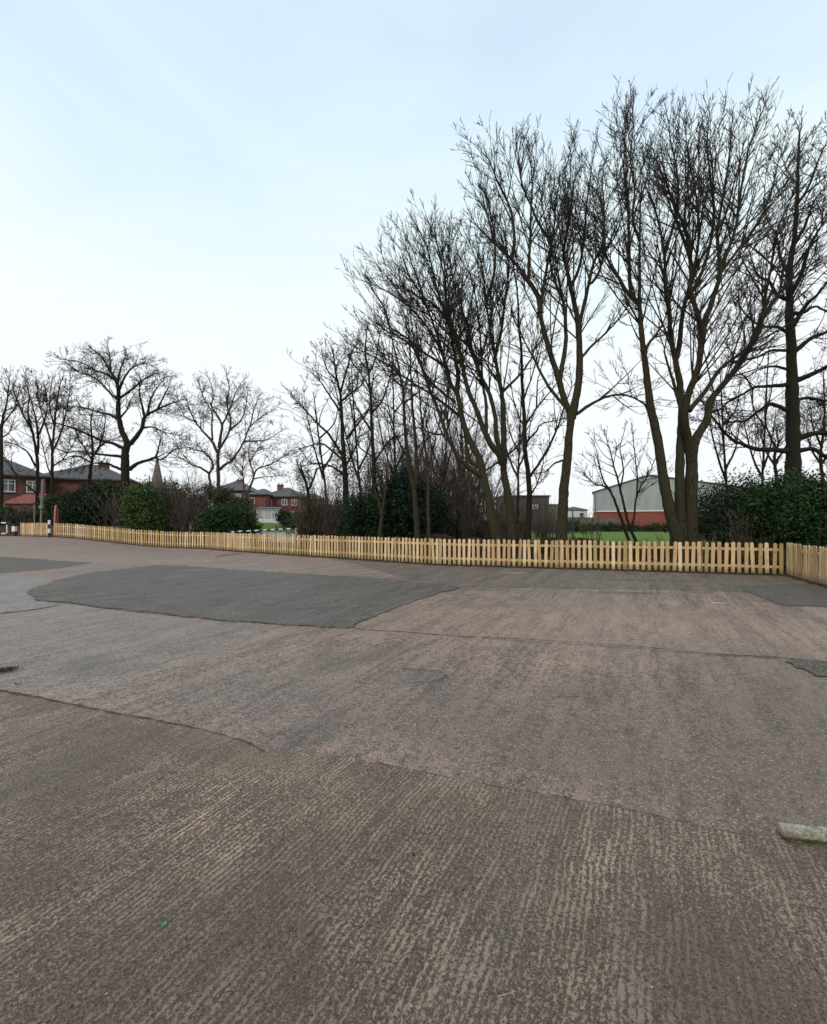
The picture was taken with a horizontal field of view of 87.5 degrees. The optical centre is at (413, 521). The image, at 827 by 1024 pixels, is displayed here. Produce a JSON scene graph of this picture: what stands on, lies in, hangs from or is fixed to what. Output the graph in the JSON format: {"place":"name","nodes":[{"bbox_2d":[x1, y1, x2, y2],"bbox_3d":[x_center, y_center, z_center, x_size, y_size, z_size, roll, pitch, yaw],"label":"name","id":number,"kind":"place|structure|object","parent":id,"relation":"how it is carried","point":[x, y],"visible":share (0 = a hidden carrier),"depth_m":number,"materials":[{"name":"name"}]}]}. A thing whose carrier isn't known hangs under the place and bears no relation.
{"place":"outdoors","nodes":[
{"label":"outdoors","id":0,"kind":"place"},
{"bbox_2d":[189,480,257,524],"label":"evergreen bush","id":1,"kind":"object","parent":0,"point":[225,496],"visible":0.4,"depth_m":33.64,"materials":[{"name":"green plant"}]},
{"bbox_2d":[256,522,294,531],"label":"lawn","id":2,"kind":"structure","parent":0,"point":[269,525],"depth_m":51.33,"materials":[{"name":"plant"}]},
{"bbox_2d":[255,507,282,522],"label":"glazed shelter","id":3,"kind":"object","parent":2,"relation":"on","point":[267,513],"visible":0.66,"depth_m":58.01,"materials":[{"name":"glass"}]},
{"bbox_2d":[271,505,307,527],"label":"evergreen bush","id":4,"kind":"object","parent":2,"relation":"on","point":[287,512],"visible":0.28,"depth_m":51.64,"materials":[{"name":"green plant"}]},
{"bbox_2d":[0,521,818,581],"bbox_3d":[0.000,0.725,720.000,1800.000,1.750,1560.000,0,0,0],"label":"ground","id":5,"kind":"structure","parent":0,"point":[610,559],"depth_m":26.67,"materials":[{"name":"soil"}]},
{"bbox_2d":[4,494,46,522],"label":"house extension","id":6,"kind":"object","parent":5,"relation":"on","point":[26,499],"visible":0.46,"depth_m":40.16,"materials":[{"name":"brick"}]},
{"bbox_2d":[3,458,49,503],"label":"brick house","id":7,"kind":"structure","parent":5,"relation":"on","point":[15,487],"depth_m":42.91,"materials":[{"name":"brick"}]},
{"bbox_2d":[0,500,55,525],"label":"evergreen bush","id":8,"kind":"object","parent":5,"relation":"on","point":[28,518],"visible":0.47,"depth_m":34.79,"materials":[{"name":"green plant"}]},
{"bbox_2d":[0,366,62,505],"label":"bare tree","id":9,"kind":"object","parent":5,"relation":"on","point":[4,410],"visible":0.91,"depth_m":35.95,"materials":[{"name":"brown plant"}]},
{"bbox_2d":[0,365,69,510],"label":"bare tree","id":10,"kind":"object","parent":5,"relation":"on","point":[36,464],"visible":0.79,"depth_m":37.90,"materials":[{"name":"brown plant"}]},
{"bbox_2d":[33,489,71,525],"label":"evergreen bush","id":11,"kind":"object","parent":5,"relation":"on","point":[50,501],"visible":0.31,"depth_m":35.91,"materials":[{"name":"green plant"}]},
{"bbox_2d":[2,367,114,493],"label":"bare tree","id":12,"kind":"object","parent":5,"relation":"on","point":[52,440],"visible":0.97,"depth_m":36.90,"materials":[{"name":"brown plant"}]},
{"bbox_2d":[53,479,112,525],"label":"evergreen bush","id":13,"kind":"object","parent":5,"relation":"on","point":[71,512],"visible":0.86,"depth_m":34.47,"materials":[{"name":"green plant"}]},
{"bbox_2d":[0,526,178,536],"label":"wall","id":14,"kind":"structure","parent":5,"relation":"on","point":[18,529],"depth_m":33.09,"materials":[{"name":"brick"}]},
{"bbox_2d":[49,399,134,484],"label":"bare tree","id":15,"kind":"object","parent":5,"relation":"on","point":[92,460],"visible":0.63,"depth_m":40.91,"materials":[{"name":"brown plant"}]},
{"bbox_2d":[43,461,143,497],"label":"brick house","id":16,"kind":"structure","parent":5,"relation":"on","point":[69,482],"depth_m":48.00,"materials":[{"name":"brick"}]},
{"bbox_2d":[75,485,126,533],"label":"bare shrub","id":17,"kind":"object","parent":5,"relation":"on","point":[115,522],"visible":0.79,"depth_m":33.58,"materials":[{"name":"brown plant"}]},
{"bbox_2d":[87,474,134,525],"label":"evergreen bush","id":18,"kind":"object","parent":5,"relation":"on","point":[111,487],"visible":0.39,"depth_m":35.61,"materials":[{"name":"green plant"}]},
{"bbox_2d":[24,336,205,489],"bbox_3d":[-26.111,-7.643,38.146,16.039,17.618,6.966,0,0,0],"label":"bare tree","id":19,"kind":"object","parent":5,"relation":"on","point":[126,468],"visible":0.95,"depth_m":37.95,"materials":[{"name":"brown plant"}]},
{"bbox_2d":[115,475,171,540],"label":"evergreen bush","id":20,"kind":"object","parent":5,"relation":"on","point":[134,502],"visible":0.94,"depth_m":29.59,"materials":[{"name":"green plant"}]},
{"bbox_2d":[143,467,197,541],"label":"bare shrub","id":21,"kind":"object","parent":5,"relation":"on","point":[169,506],"visible":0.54,"depth_m":30.91,"materials":[{"name":"brown plant"}]},
{"bbox_2d":[149,477,220,542],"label":"bare shrub","id":22,"kind":"object","parent":5,"relation":"on","point":[187,520],"visible":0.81,"depth_m":30.36,"materials":[{"name":"brown plant"}]},
{"bbox_2d":[154,477,218,537],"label":"bare shrub","id":23,"kind":"object","parent":5,"relation":"on","point":[174,484],"visible":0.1,"depth_m":32.82,"materials":[{"name":"brown plant"}]},
{"bbox_2d":[175,462,226,541],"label":"bare shrub","id":24,"kind":"object","parent":5,"relation":"on","point":[194,483],"visible":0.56,"depth_m":31.40,"materials":[{"name":"brown plant"}]},
{"bbox_2d":[162,364,292,495],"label":"bare tree","id":25,"kind":"object","parent":5,"relation":"on","point":[229,401],"visible":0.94,"depth_m":43.11,"materials":[{"name":"brown plant"}]},
{"bbox_2d":[188,500,266,543],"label":"evergreen bush","id":26,"kind":"object","parent":5,"relation":"on","point":[227,518],"visible":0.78,"depth_m":26.89,"materials":[{"name":"green plant"}]},
{"bbox_2d":[214,478,256,501],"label":"brick house","id":27,"kind":"structure","parent":5,"relation":"on","point":[238,485],"depth_m":81.06,"materials":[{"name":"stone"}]},
{"bbox_2d":[215,429,295,500],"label":"bare tree","id":28,"kind":"object","parent":5,"relation":"on","point":[243,456],"visible":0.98,"depth_m":41.90,"materials":[{"name":"brown plant"}]},
{"bbox_2d":[248,489,272,519],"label":"brick house","id":29,"kind":"structure","parent":5,"relation":"on","point":[262,497],"depth_m":72.00,"materials":[{"name":"brick"}]},
{"bbox_2d":[271,483,310,514],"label":"brick house","id":30,"kind":"structure","parent":5,"relation":"on","point":[281,496],"depth_m":75.00,"materials":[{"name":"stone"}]},
{"bbox_2d":[275,499,342,540],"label":"bush","id":31,"kind":"object","parent":5,"relation":"on","point":[291,521],"visible":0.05,"depth_m":28.33,"materials":[{"name":"green plant"}]},
{"bbox_2d":[290,457,327,548],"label":"bare tree","id":32,"kind":"object","parent":5,"relation":"on","point":[307,484],"visible":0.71,"depth_m":24.43,"materials":[{"name":"brown plant"}]},
{"bbox_2d":[282,468,349,541],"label":"bare shrub","id":33,"kind":"object","parent":5,"relation":"on","point":[318,509],"visible":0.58,"depth_m":24.55,"materials":[{"name":"brown plant"}]},
{"bbox_2d":[284,385,347,501],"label":"bare tree","id":34,"kind":"object","parent":5,"relation":"on","point":[322,472],"visible":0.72,"depth_m":27.32,"materials":[{"name":"brown plant"}]},
{"bbox_2d":[289,497,354,542],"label":"bramble thicket","id":35,"kind":"object","parent":5,"relation":"on","point":[300,525],"visible":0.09,"depth_m":25.60,"materials":[{"name":"brown plant"}]},
{"bbox_2d":[296,473,351,544],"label":"bare shrub","id":36,"kind":"object","parent":5,"relation":"on","point":[330,522],"visible":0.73,"depth_m":24.41,"materials":[{"name":"brown plant"}]},
{"bbox_2d":[272,327,390,546],"bbox_3d":[-4.461,-4.283,23.948,6.484,13.337,3.978,0,0,0],"label":"bare tree","id":37,"kind":"object","parent":5,"relation":"on","point":[343,457],"visible":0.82,"depth_m":23.89,"materials":[{"name":"brown plant"}]},
{"bbox_2d":[304,461,363,536],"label":"bare shrub","id":38,"kind":"object","parent":5,"relation":"on","point":[330,487],"visible":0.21,"depth_m":26.84,"materials":[{"name":"brown plant"}]},
{"bbox_2d":[327,359,398,491],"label":"bare tree","id":39,"kind":"object","parent":5,"relation":"on","point":[356,435],"visible":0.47,"depth_m":26.96,"materials":[{"name":"brown plant"}]},
{"bbox_2d":[331,488,401,548],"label":"evergreen bush","id":40,"kind":"object","parent":5,"relation":"on","point":[357,515],"visible":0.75,"depth_m":22.60,"materials":[{"name":"green plant"}]},
{"bbox_2d":[345,424,391,553],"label":"bare tree","id":41,"kind":"object","parent":5,"relation":"on","point":[381,510],"visible":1,"depth_m":18.94,"materials":[{"name":"brown plant"}]},
{"bbox_2d":[328,306,421,549],"bbox_3d":[-2.462,-4.353,22.453,5.179,13.894,4.939,0,0,30],"label":"bare tree","id":42,"kind":"object","parent":5,"relation":"on","point":[373,459],"visible":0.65,"depth_m":22.92,"materials":[{"name":"brown plant"}]},
{"bbox_2d":[350,337,432,529],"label":"bare tree","id":43,"kind":"object","parent":5,"relation":"on","point":[394,428],"visible":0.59,"depth_m":25.94,"materials":[{"name":"brown plant"}]},
{"bbox_2d":[350,419,437,532],"bbox_3d":[-1.166,-3.059,29.233,6.140,9.362,6.725,0,0,0],"label":"bare shrub","id":44,"kind":"object","parent":5,"relation":"on","point":[384,460],"visible":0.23,"depth_m":28.08,"materials":[{"name":"brown plant"}]},
{"bbox_2d":[349,459,456,544],"bbox_3d":[-0.735,-0.922,24.119,6.398,5.066,3.760,0,0,0],"label":"evergreen bush","id":45,"kind":"object","parent":5,"relation":"on","point":[402,488],"visible":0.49,"depth_m":23.61,"materials":[{"name":"green plant"}]},
{"bbox_2d":[361,405,450,538],"bbox_3d":[-0.094,-3.256,29.955,4.966,9.752,6.179,0,0,-42],"label":"bare shrub","id":46,"kind":"object","parent":5,"relation":"on","point":[413,466],"visible":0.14,"depth_m":29.43,"materials":[{"name":"brown plant"}]},
{"bbox_2d":[331,297,493,555],"bbox_3d":[-0.186,-4.476,19.648,5.660,12.351,5.917,0,0,40],"label":"bare tree","id":47,"kind":"object","parent":5,"relation":"on","point":[413,479],"visible":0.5,"depth_m":19.48,"materials":[{"name":"brown plant"}]},
{"bbox_2d":[397,342,453,554],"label":"bare tree","id":48,"kind":"object","parent":5,"relation":"on","point":[427,465],"visible":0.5,"depth_m":20.46,"materials":[{"name":"brown plant"}]},
{"bbox_2d":[386,422,472,538],"bbox_3d":[1.168,-2.542,26.876,5.670,8.315,5.886,0,0,21],"label":"bare shrub","id":49,"kind":"object","parent":5,"relation":"on","point":[444,484],"visible":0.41,"depth_m":26.65,"materials":[{"name":"brown plant"}]},
{"bbox_2d":[323,206,536,561],"bbox_3d":[0.461,-5.271,16.430,6.916,13.942,6.076,0,0,-35],"label":"bare tree","id":50,"kind":"object","parent":5,"relation":"on","point":[493,524],"visible":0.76,"depth_m":16.15,"materials":[{"name":"brown plant"}]},
{"bbox_2d":[382,413,500,539],"bbox_3d":[2.303,-3.041,28.371,7.304,9.322,6.956,0,0,35],"label":"bare shrub","id":51,"kind":"object","parent":5,"relation":"on","point":[458,526],"visible":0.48,"depth_m":28.32,"materials":[{"name":"brown plant"}]},
{"bbox_2d":[406,368,479,537],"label":"bare tree","id":52,"kind":"object","parent":5,"relation":"on","point":[431,448],"visible":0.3,"depth_m":27.95,"materials":[{"name":"brown plant"}]},
{"bbox_2d":[395,414,492,536],"bbox_3d":[1.933,-3.346,31.727,7.955,9.935,6.437,0,0,44],"label":"bare shrub","id":53,"kind":"object","parent":5,"relation":"on","point":[479,442],"visible":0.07,"depth_m":31.18,"materials":[{"name":"brown plant"}]},
{"bbox_2d":[428,386,497,522],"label":"bare tree","id":54,"kind":"object","parent":5,"relation":"on","point":[461,430],"visible":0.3,"depth_m":30.90,"materials":[{"name":"brown plant"}]},
{"bbox_2d":[356,174,570,558],"bbox_3d":[1.833,-5.480,15.892,6.004,14.360,7.939,0,0,40],"label":"bare tree","id":55,"kind":"object","parent":5,"relation":"on","point":[479,360],"visible":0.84,"depth_m":15.79,"materials":[{"name":"brown plant"}]},
{"bbox_2d":[440,490,501,541],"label":"bare shrub","id":56,"kind":"object","parent":5,"relation":"on","point":[464,529],"visible":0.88,"depth_m":24.86,"materials":[{"name":"brown plant"}]},
{"bbox_2d":[433,431,515,519],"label":"bare shrub","id":57,"kind":"object","parent":5,"relation":"on","point":[473,474],"visible":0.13,"depth_m":35.02,"materials":[{"name":"brown plant"}]},
{"bbox_2d":[428,434,552,539],"bbox_3d":[5.367,-2.395,30.592,9.668,8.026,5.207,0,0,0],"label":"bare shrub","id":58,"kind":"object","parent":5,"relation":"on","point":[480,504],"visible":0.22,"depth_m":30.53,"materials":[{"name":"brown plant"}]},
{"bbox_2d":[455,515,531,542],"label":"bramble thicket","id":59,"kind":"object","parent":5,"relation":"on","point":[479,534],"visible":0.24,"depth_m":29.94,"materials":[{"name":"brown plant"}]},
{"bbox_2d":[473,500,522,541],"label":"bare shrub","id":60,"kind":"object","parent":5,"relation":"on","point":[502,529],"visible":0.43,"depth_m":25.01,"materials":[{"name":"brown plant"}]},
{"bbox_2d":[484,389,542,540],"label":"bare tree","id":61,"kind":"object","parent":5,"relation":"on","point":[510,459],"visible":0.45,"depth_m":32.91,"materials":[{"name":"brown plant"}]},
{"bbox_2d":[496,495,550,522],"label":"flat roofed building","id":62,"kind":"structure","parent":5,"relation":"on","point":[537,499],"depth_m":80.00,"materials":[{"name":"grey metal"}]},
{"bbox_2d":[514,504,545,542],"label":"bare shrub","id":63,"kind":"object","parent":5,"relation":"on","point":[522,528],"visible":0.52,"depth_m":23.63,"materials":[{"name":"brown plant"}]},
{"bbox_2d":[502,258,584,558],"bbox_3d":[4.883,-4.525,17.775,3.747,12.450,2.734,0,0,11],"label":"bare tree","id":64,"kind":"object","parent":5,"relation":"on","point":[527,532],"visible":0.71,"depth_m":17.14,"materials":[{"name":"brown plant"}]},
{"bbox_2d":[291,533,818,572],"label":"leaf litter","id":65,"kind":"object","parent":5,"relation":"on","point":[542,541],"visible":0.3,"depth_m":18.70,"materials":[{"name":"plant"}]},
{"bbox_2d":[437,113,695,559],"bbox_3d":[5.624,-6.584,15.620,9.504,16.568,5.331,0,0,-8],"label":"bare tree","id":66,"kind":"object","parent":5,"relation":"on","point":[572,412],"visible":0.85,"depth_m":15.67,"materials":[{"name":"brown plant"}]},
{"bbox_2d":[571,417,673,561],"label":"bare tree","id":67,"kind":"object","parent":5,"relation":"on","point":[606,486],"visible":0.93,"depth_m":17.08,"materials":[{"name":"brown plant"}]},
{"bbox_2d":[553,519,719,531],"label":"hedge","id":68,"kind":"object","parent":5,"relation":"on","point":[612,527],"visible":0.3,"depth_m":62.69,"materials":[{"name":"green plant"}]},
{"bbox_2d":[592,474,748,530],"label":"warehouse","id":69,"kind":"structure","parent":5,"relation":"on","point":[649,509],"depth_m":67.39,"materials":[{"name":"metal"}]},
{"bbox_2d":[551,72,826,562],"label":"bare tree","id":70,"kind":"object","parent":5,"relation":"on","point":[679,526],"visible":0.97,"depth_m":14.69,"materials":[{"name":"brown plant"}]},
{"bbox_2d":[662,456,798,555],"bbox_3d":[11.672,-0.447,15.473,5.730,4.094,3.832,0,0,0],"label":"evergreen bush","id":71,"kind":"object","parent":5,"relation":"on","point":[716,502],"visible":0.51,"depth_m":15.30,"materials":[{"name":"green plant"}]},
{"bbox_2d":[695,359,767,541],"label":"bare tree","id":72,"kind":"object","parent":5,"relation":"on","point":[724,471],"visible":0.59,"depth_m":23.86,"materials":[{"name":"brown plant"}]},
{"bbox_2d":[707,498,760,551],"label":"bare shrub","id":73,"kind":"object","parent":5,"relation":"on","point":[731,537],"visible":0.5,"depth_m":14.69,"materials":[{"name":"brown plant"}]},
{"bbox_2d":[667,105,826,483],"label":"bare tree","id":74,"kind":"object","parent":5,"relation":"on","point":[793,449],"visible":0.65,"depth_m":17.36,"materials":[{"name":"brown plant"}]},
{"bbox_2d":[720,506,786,561],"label":"bare shrub","id":75,"kind":"object","parent":5,"relation":"on","point":[743,535],"visible":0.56,"depth_m":14.43,"materials":[{"name":"brown plant"}]},
{"bbox_2d":[716,338,812,486],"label":"bare tree","id":76,"kind":"object","parent":5,"relation":"on","point":[763,462],"visible":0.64,"depth_m":24.98,"materials":[{"name":"brown plant"}]},
{"bbox_2d":[718,456,826,556],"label":"evergreen bush","id":77,"kind":"object","parent":5,"relation":"on","point":[763,495],"visible":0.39,"depth_m":14.74,"materials":[{"name":"green plant"}]},
{"bbox_2d":[733,388,819,476],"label":"bare tree","id":78,"kind":"object","parent":5,"relation":"on","point":[775,460],"visible":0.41,"depth_m":33.92,"materials":[{"name":"brown plant"}]},
{"bbox_2d":[749,463,826,567],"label":"evergreen bush","id":79,"kind":"object","parent":5,"relation":"on","point":[804,514],"visible":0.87,"depth_m":13.47,"materials":[{"name":"green plant"}]},
{"bbox_2d":[766,361,826,482],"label":"bare tree","id":80,"kind":"object","parent":5,"relation":"on","point":[822,438],"visible":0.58,"depth_m":29.84,"materials":[{"name":"brown plant"}]},
{"bbox_2d":[0,536,826,851],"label":"car park","id":81,"kind":"structure","parent":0,"point":[664,712],"depth_m":4.18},
{"bbox_2d":[0,576,60,613],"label":"pale patch","id":82,"kind":"object","parent":81,"relation":"on","point":[14,596],"visible":0.98,"depth_m":9.17,"materials":[{"name":"concrete"}]},
{"bbox_2d":[0,557,91,572],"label":"asphalt patch","id":83,"kind":"object","parent":81,"relation":"on","point":[9,564],"visible":1,"depth_m":15.51,"materials":[{"name":"asphalt"}]},
{"bbox_2d":[27,565,459,627],"bbox_3d":[-5.036,1.550,10.507,11.401,0.018,5.634,0,0,25],"label":"dark asphalt patch","id":84,"kind":"object","parent":81,"relation":"on","point":[281,598],"visible":1,"depth_m":9.20,"materials":[{"name":"asphalt"}]},
{"bbox_2d":[43,536,782,574],"bbox_3d":[-8.614,1.296,21.534,42.711,0.500,2.360,0,0,28],"label":"soil edge","id":85,"kind":"object","parent":81,"relation":"on","point":[431,564],"visible":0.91,"depth_m":15.05,"materials":[{"name":"soil"}]},
{"bbox_2d":[20,523,51,535],"bbox_3d":[-26.198,0.588,30.008,3.752,0.974,0.147,0,0,24],"label":"picket fence","id":86,"kind":"object","parent":85,"relation":"on","point":[36,532],"visible":0.85,"depth_m":29.99,"materials":[{"name":"brown wood"}]},
{"bbox_2d":[54,523,205,547],"bbox_3d":[-17.950,0.839,26.665,13.493,1.454,0.258,0,0,21],"label":"picket fence","id":87,"kind":"object","parent":85,"relation":"on","point":[112,530],"visible":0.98,"depth_m":26.19,"materials":[{"name":"brown wood"}]},
{"bbox_2d":[206,532,242,550],"bbox_3d":[-10.117,1.088,23.154,3.906,0.973,0.147,0,0,38],"label":"picket fence","id":88,"kind":"object","parent":85,"relation":"on","point":[226,542],"visible":0.97,"depth_m":22.97,"materials":[{"name":"brown wood"}]},
{"bbox_2d":[243,533,438,563],"bbox_3d":[-3.853,1.089,18.657,11.609,0.972,0.147,0,0,35],"label":"picket fence","id":89,"kind":"object","parent":85,"relation":"on","point":[249,542],"visible":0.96,"depth_m":17.82,"materials":[{"name":"brown wood"}]},
{"bbox_2d":[438,538,783,573],"bbox_3d":[5.754,1.090,13.916,10.191,0.970,0.147,0,0,16],"label":"picket fence","id":90,"kind":"object","parent":85,"relation":"on","point":[559,561],"visible":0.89,"depth_m":13.62,"materials":[{"name":"brown wood"}]},
{"bbox_2d":[0,692,826,1023],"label":"concrete slab","id":91,"kind":"structure","parent":81,"relation":"on","point":[76,894],"depth_m":1.78,"materials":[{"name":"concrete"}]},
{"bbox_2d":[0,689,264,751],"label":"joint","id":92,"kind":"object","parent":91,"relation":"on","point":[122,714],"visible":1,"depth_m":3.49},
{"bbox_2d":[1,629,826,1023],"bbox_3d":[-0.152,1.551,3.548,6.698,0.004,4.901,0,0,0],"label":"grit","id":93,"kind":"object","parent":81,"relation":"on","point":[369,829],"visible":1,"depth_m":2.16,"materials":[{"name":"gravel"}]},
{"bbox_2d":[205,548,826,589],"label":"fallen leaves","id":94,"kind":"object","parent":81,"relation":"on","point":[813,582],"visible":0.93,"depth_m":14.11,"materials":[{"name":"brown plant"}]},
{"bbox_2d":[338,559,807,592],"bbox_3d":[2.764,1.558,12.651,15.240,0.001,5.762,0,0,22],"label":"asphalt strip","id":95,"kind":"object","parent":81,"relation":"on","point":[488,577],"visible":0.88,"depth_m":11.73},
{"bbox_2d":[377,762,770,839],"bbox_3d":[0.756,1.549,2.445,2.102,0.001,0.035,0,0,18],"label":"joint","id":96,"kind":"object","parent":81,"relation":"on","point":[575,799],"visible":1,"depth_m":2.40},
{"bbox_2d":[355,627,826,660],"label":"joint","id":97,"kind":"object","parent":81,"relation":"on","point":[592,642],"visible":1,"depth_m":5.52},
{"bbox_2d":[733,583,826,605],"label":"asphalt patch","id":98,"kind":"object","parent":81,"relation":"on","point":[810,594],"visible":0.94,"depth_m":9.28,"materials":[{"name":"asphalt"}]},
{"bbox_2d":[776,822,826,842],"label":"kerb stone","id":99,"kind":"object","parent":81,"relation":"on","point":[791,831],"visible":0.98,"depth_m":2.11,"materials":[{"name":"concrete"}]},
{"bbox_2d":[785,660,826,675],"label":"broken asphalt","id":100,"kind":"structure","parent":81,"relation":"on","point":[817,668],"depth_m":4.61,"materials":[{"name":"asphalt"}]},
{"bbox_2d":[789,575,826,586],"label":"soil edge","id":101,"kind":"object","parent":81,"relation":"on","point":[807,581],"visible":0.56,"depth_m":11.05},
{"bbox_2d":[786,542,826,585],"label":"picket fence","id":102,"kind":"object","parent":101,"relation":"on","point":[796,565],"visible":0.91,"depth_m":11.20,"materials":[{"name":"brown wood"}]},
{"bbox_2d":[0,0,826,516],"label":"sky","id":103,"kind":"structure","parent":0,"point":[192,180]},
{"bbox_2d":[255,546,776,573],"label":"grass","id":104,"kind":"structure","parent":0,"point":[616,566],"depth_m":15.15,"materials":[{"name":"plant"}]},
{"bbox_2d":[484,531,825,546],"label":"playing field","id":105,"kind":"structure","parent":0,"point":[609,536],"depth_m":43.19,"materials":[{"name":"plant"}]},
{"bbox_2d":[557,517,618,530],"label":"boundary wall","id":106,"kind":"structure","parent":105,"relation":"on","point":[613,519],"depth_m":64.38,"materials":[{"name":"concrete"}]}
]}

